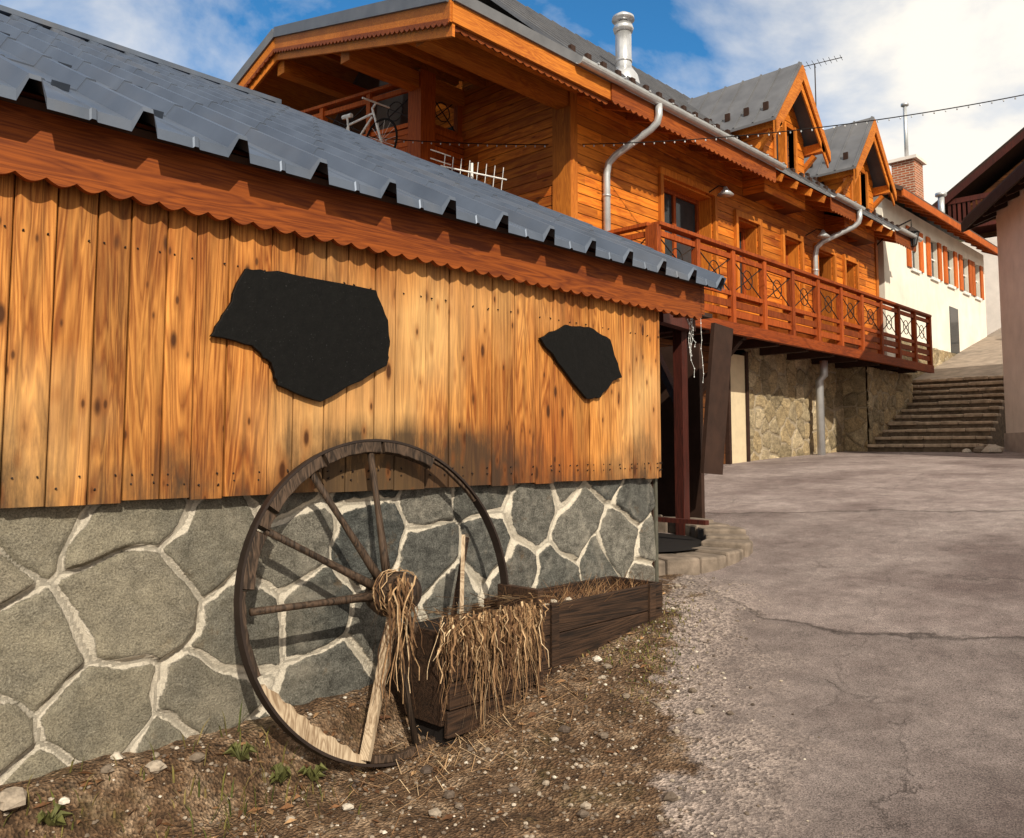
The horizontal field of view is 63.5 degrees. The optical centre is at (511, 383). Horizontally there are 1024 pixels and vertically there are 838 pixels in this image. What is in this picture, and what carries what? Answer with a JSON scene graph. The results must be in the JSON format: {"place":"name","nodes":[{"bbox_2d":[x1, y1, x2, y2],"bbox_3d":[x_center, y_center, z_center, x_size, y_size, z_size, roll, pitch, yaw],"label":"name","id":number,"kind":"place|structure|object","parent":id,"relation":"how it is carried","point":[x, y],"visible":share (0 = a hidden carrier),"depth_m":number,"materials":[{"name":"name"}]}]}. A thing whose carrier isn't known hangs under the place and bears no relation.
{"place":"outdoors","nodes":[
{"label":"outdoors","id":0,"kind":"place"},
{"bbox_2d":[0,447,1023,837],"bbox_3d":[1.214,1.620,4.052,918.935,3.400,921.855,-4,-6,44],"label":"ground","id":1,"kind":"structure","parent":0,"point":[878,615],"depth_m":3.89,"materials":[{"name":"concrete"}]},
{"bbox_2d":[36,741,327,825],"bbox_3d":[-1.268,1.592,3.295,1.132,0.198,0.218,4,-6,-39],"label":"weed plant","id":2,"kind":"object","parent":1,"relation":"on","point":[282,772],"visible":0.99,"depth_m":3.47,"materials":[{"name":"green plant"}]},
{"bbox_2d":[2,584,675,837],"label":"fallen leaves","id":3,"kind":"object","parent":1,"relation":"on","point":[288,805],"visible":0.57,"depth_m":3.42,"materials":[{"name":"brown plant"}]},
{"bbox_2d":[3,595,715,837],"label":"grass","id":4,"kind":"structure","parent":1,"relation":"on","point":[199,789],"depth_m":3.42,"materials":[{"name":"plant"}]},
{"bbox_2d":[0,5,726,784],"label":"wooden shed","id":5,"kind":"structure","parent":1,"relation":"on","point":[158,443],"depth_m":3.80,"materials":[{"name":"brown wood"}]},
{"bbox_2d":[209,268,389,401],"bbox_3d":[-0.977,-0.216,3.953,0.022,0.601,0.972,-4,-6,44],"label":"slate slab","id":6,"kind":"object","parent":5,"relation":"attached to","point":[318,340],"depth_m":3.94,"materials":[{"name":"black stone"}]},
{"bbox_2d":[538,325,621,398],"bbox_3d":[0.464,-0.141,5.444,0.022,0.480,0.844,-4,-6,44],"label":"slate slab","id":7,"kind":"object","parent":5,"relation":"attached to","point":[584,358],"depth_m":5.44,"materials":[{"name":"black stone"}]},
{"bbox_2d":[234,439,508,766],"bbox_3d":[-0.586,1.012,3.975,0.353,1.492,1.556,-4,-6,44],"label":"wagon wheel","id":8,"kind":"object","parent":1,"relation":"on","point":[295,726],"visible":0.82,"depth_m":3.76,"materials":[{"name":"wood"}]},
{"bbox_2d":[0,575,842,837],"bbox_3d":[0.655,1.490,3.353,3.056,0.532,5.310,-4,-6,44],"label":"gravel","id":9,"kind":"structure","parent":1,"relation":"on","point":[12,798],"depth_m":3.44,"materials":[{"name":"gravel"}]},
{"bbox_2d":[258,567,626,833],"bbox_3d":[-0.163,1.329,3.999,0.978,0.898,2.233,-4,-6,44],"label":"straw","id":10,"kind":"object","parent":1,"relation":"on","point":[487,626],"visible":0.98,"depth_m":3.94,"materials":[{"name":"plant"}]},
{"bbox_2d":[389,535,542,747],"bbox_3d":[-0.228,1.258,4.250,0.450,0.953,0.660,-4,-6,44],"label":"wooden crate","id":11,"kind":"object","parent":1,"relation":"on","point":[428,712],"visible":0.43,"depth_m":4.00,"materials":[{"name":"brown wood"}]},
{"bbox_2d":[484,570,673,675],"bbox_3d":[0.414,1.423,4.966,0.570,0.475,1.378,-4,-6,44],"label":"planter trough","id":12,"kind":"object","parent":1,"relation":"on","point":[596,613],"visible":0.68,"depth_m":4.81,"materials":[{"name":"brown wood"}]},
{"bbox_2d":[231,0,933,463],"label":"timber chalet","id":13,"kind":"object","parent":1,"relation":"on","point":[801,312],"visible":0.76,"depth_m":14.78,"materials":[{"name":"brown wood"}]},
{"bbox_2d":[341,97,397,147],"bbox_3d":[-2.340,-3.744,12.735,1.721,0.978,0.500,-4,-6,44],"label":"bicycle","id":14,"kind":"object","parent":13,"relation":"on","point":[346,117],"visible":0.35,"depth_m":12.51,"materials":[{"name":"grey metal"}]},
{"bbox_2d":[430,149,506,189],"bbox_3d":[-0.574,-2.393,11.157,1.031,1.507,0.287,0,-4,4],"label":"tv antenna","id":15,"kind":"object","parent":13,"relation":"attached to","point":[471,172],"visible":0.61,"depth_m":11.15,"materials":[{"name":"white metal"}]},
{"bbox_2d":[612,11,639,82],"bbox_3d":[1.949,-5.703,14.453,0.700,1.620,0.700,-4,-6,44],"label":"metal chimney flue","id":16,"kind":"object","parent":13,"relation":"on","point":[622,22],"visible":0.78,"depth_m":14.35,"materials":[{"name":"metal"}]},
{"bbox_2d":[368,94,1023,146],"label":"string lights","id":17,"kind":"object","parent":13,"relation":"attached to","point":[716,137],"visible":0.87,"depth_m":11.96,"materials":[{"name":"plastic"}]},
{"bbox_2d":[664,193,741,293],"bbox_3d":[5.084,-2.058,16.884,0.030,2.370,8.150,-4,-6,44],"label":"window glass","id":18,"kind":"structure","parent":13,"relation":"in","point":[685,211],"depth_m":14.81,"materials":[{"name":"grey glass"}]},
{"bbox_2d":[706,185,733,197],"bbox_3d":[3.723,-3.422,14.702,0.508,0.210,0.299,-10,-11,65],"label":"wall lamp","id":19,"kind":"object","parent":13,"relation":"attached to","point":[725,192],"visible":1,"depth_m":14.56,"materials":[{"name":"metal"}]},
{"bbox_2d":[730,354,746,463],"bbox_3d":[4.123,0.524,15.208,0.050,2.120,0.600,-4,-6,44],"label":"basement door","id":20,"kind":"structure","parent":13,"relation":"in","point":[737,371],"depth_m":15.22,"materials":[{"name":"beige wood"}]},
{"bbox_2d":[805,228,829,238],"bbox_3d":[6.537,-3.196,17.606,0.508,0.210,0.299,-10,-11,65],"label":"wall lamp","id":21,"kind":"object","parent":13,"relation":"attached to","point":[823,234],"visible":1,"depth_m":17.48,"materials":[{"name":"metal"}]},
{"bbox_2d":[804,56,842,106],"bbox_3d":[7.816,-6.524,20.901,1.099,3.259,0.528,-2,-5,29],"label":"tv antenna","id":22,"kind":"object","parent":13,"relation":"attached to","point":[815,72],"visible":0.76,"depth_m":20.99,"materials":[{"name":"metal"}]},
{"bbox_2d":[877,219,919,246],"bbox_3d":[9.489,-3.655,20.376,1.045,0.677,0.400,-4,-6,44],"label":"wall lantern","id":23,"kind":"object","parent":13,"relation":"attached to","point":[913,241],"depth_m":20.04,"materials":[{"name":"metal"}]},
{"bbox_2d":[882,184,996,246],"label":"roof","id":24,"kind":"structure","parent":13,"relation":"on","point":[900,188],"depth_m":24.77,"materials":[{"name":"brown wood"}]},
{"bbox_2d":[891,159,923,199],"bbox_3d":[12.837,-5.984,26.796,0.700,2.300,0.800,-4,-6,44],"label":"brick chimney","id":25,"kind":"object","parent":24,"relation":"on","point":[907,174],"visible":0.43,"depth_m":26.54,"materials":[{"name":"red brick"}]},
{"bbox_2d":[888,154,926,165],"bbox_3d":[12.837,-7.181,26.889,0.900,0.100,1.000,-4,-6,44],"label":"chimney cap","id":26,"kind":"object","parent":25,"relation":"on","point":[917,158],"visible":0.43,"depth_m":26.55,"materials":[{"name":"white concrete"}]},
{"bbox_2d":[901,102,946,212],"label":"flue pipes","id":27,"kind":"object","parent":24,"relation":"on","point":[940,196],"visible":0.79,"depth_m":26.98,"materials":[{"name":"metal"}]},
{"bbox_2d":[888,188,997,299],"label":"shutters and rafters","id":28,"kind":"object","parent":24,"relation":"attached to","point":[920,206],"visible":0.89,"depth_m":24.04,"materials":[{"name":"brown wood"}]},
{"bbox_2d":[658,533,709,551],"bbox_3d":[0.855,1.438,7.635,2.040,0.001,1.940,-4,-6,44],"label":"doormat","id":29,"kind":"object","parent":1,"relation":"on","point":[670,542],"depth_m":7.38,"materials":[{"name":"black rubber"}]},
{"bbox_2d":[657,311,732,535],"bbox_3d":[0.574,0.410,8.723,3.699,2.340,1.965,-4,-6,44],"label":"timber gateway","id":30,"kind":"object","parent":1,"relation":"on","point":[692,449],"visible":0.4,"depth_m":8.14,"materials":[{"name":"brown wood"}]},
{"bbox_2d":[687,319,703,382],"bbox_3d":[1.476,-0.294,6.770,0.119,0.573,0.277,-3,-5,32],"label":"icicle light string","id":31,"kind":"object","parent":30,"relation":"attached to","point":[694,346],"visible":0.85,"depth_m":6.81,"materials":[{"name":"white plastic"}]},
{"bbox_2d":[658,515,752,575],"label":"stone kerb","id":32,"kind":"structure","parent":1,"relation":"on","point":[729,545],"depth_m":6.88,"materials":[{"name":"beige stone"}]},
{"bbox_2d":[867,375,1005,451],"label":"stone steps","id":33,"kind":"structure","parent":1,"relation":"on","point":[958,414],"depth_m":18.61,"materials":[{"name":"grey stone"}]},
{"bbox_2d":[962,444,1003,452],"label":"boulders","id":34,"kind":"object","parent":1,"relation":"on","point":[991,448],"visible":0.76,"depth_m":16.11,"materials":[{"name":"grey stone"}]},
{"bbox_2d":[996,189,1023,432],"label":"walls","id":35,"kind":"structure","parent":1,"relation":"on","point":[1010,229],"depth_m":16.39,"materials":[{"name":"beige paint"}]},
{"bbox_2d":[961,163,1023,231],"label":"eaves","id":36,"kind":"object","parent":35,"relation":"on","point":[1000,197],"visible":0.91,"depth_m":15.94,"materials":[{"name":"brown wood"}]},
{"bbox_2d":[963,161,1023,219],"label":"roof","id":37,"kind":"structure","parent":36,"relation":"on","point":[1008,176],"depth_m":15.71,"materials":[{"name":"brown wood"}]},
{"bbox_2d":[1004,432,1023,452],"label":"plinth","id":38,"kind":"structure","parent":1,"relation":"on","point":[1013,442],"depth_m":16.31,"materials":[{"name":"brown concrete"}]},
{"bbox_2d":[0,0,1023,204],"label":"sky","id":39,"kind":"structure","parent":0,"point":[928,55],"materials":[{"name":"blue"}]},
{"bbox_2d":[901,341,956,379],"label":"stone plinth","id":40,"kind":"structure","parent":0,"point":[940,357],"depth_m":23.18,"materials":[{"name":"beige stone"}]},
{"bbox_2d":[913,328,1002,379],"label":"path","id":41,"kind":"structure","parent":0,"point":[983,357],"depth_m":22.91,"materials":[{"name":"beige concrete"}]},
{"bbox_3d":[10.151,-0.358,26.275,6.050,7.800,8.650,-4,-6,44],"label":"interior","id":42,"kind":"object","parent":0,"visible":0},
{"bbox_2d":[873,196,986,356],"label":"walls","id":43,"kind":"structure","parent":42,"relation":"on","point":[900,282],"depth_m":23.36,"materials":[{"name":"white paint"}]},
{"bbox_2d":[912,243,976,353],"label":"windows","id":44,"kind":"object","parent":43,"relation":"attached to","point":[954,331],"visible":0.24,"depth_m":24.73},
{"bbox_2d":[910,251,981,300],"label":"sashes","id":45,"kind":"object","parent":43,"relation":"attached to","point":[917,271],"visible":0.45,"depth_m":24.49,"materials":[{"name":"white plastic"}]},
{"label":"hillside","id":46,"kind":"structure","parent":0,"visible":0},
{"bbox_2d":[932,127,1023,334],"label":"dark timber chalet","id":47,"kind":"object","parent":46,"relation":"on","point":[969,192],"visible":0.26,"depth_m":32.75,"materials":[{"name":"white paint"}]}
]}

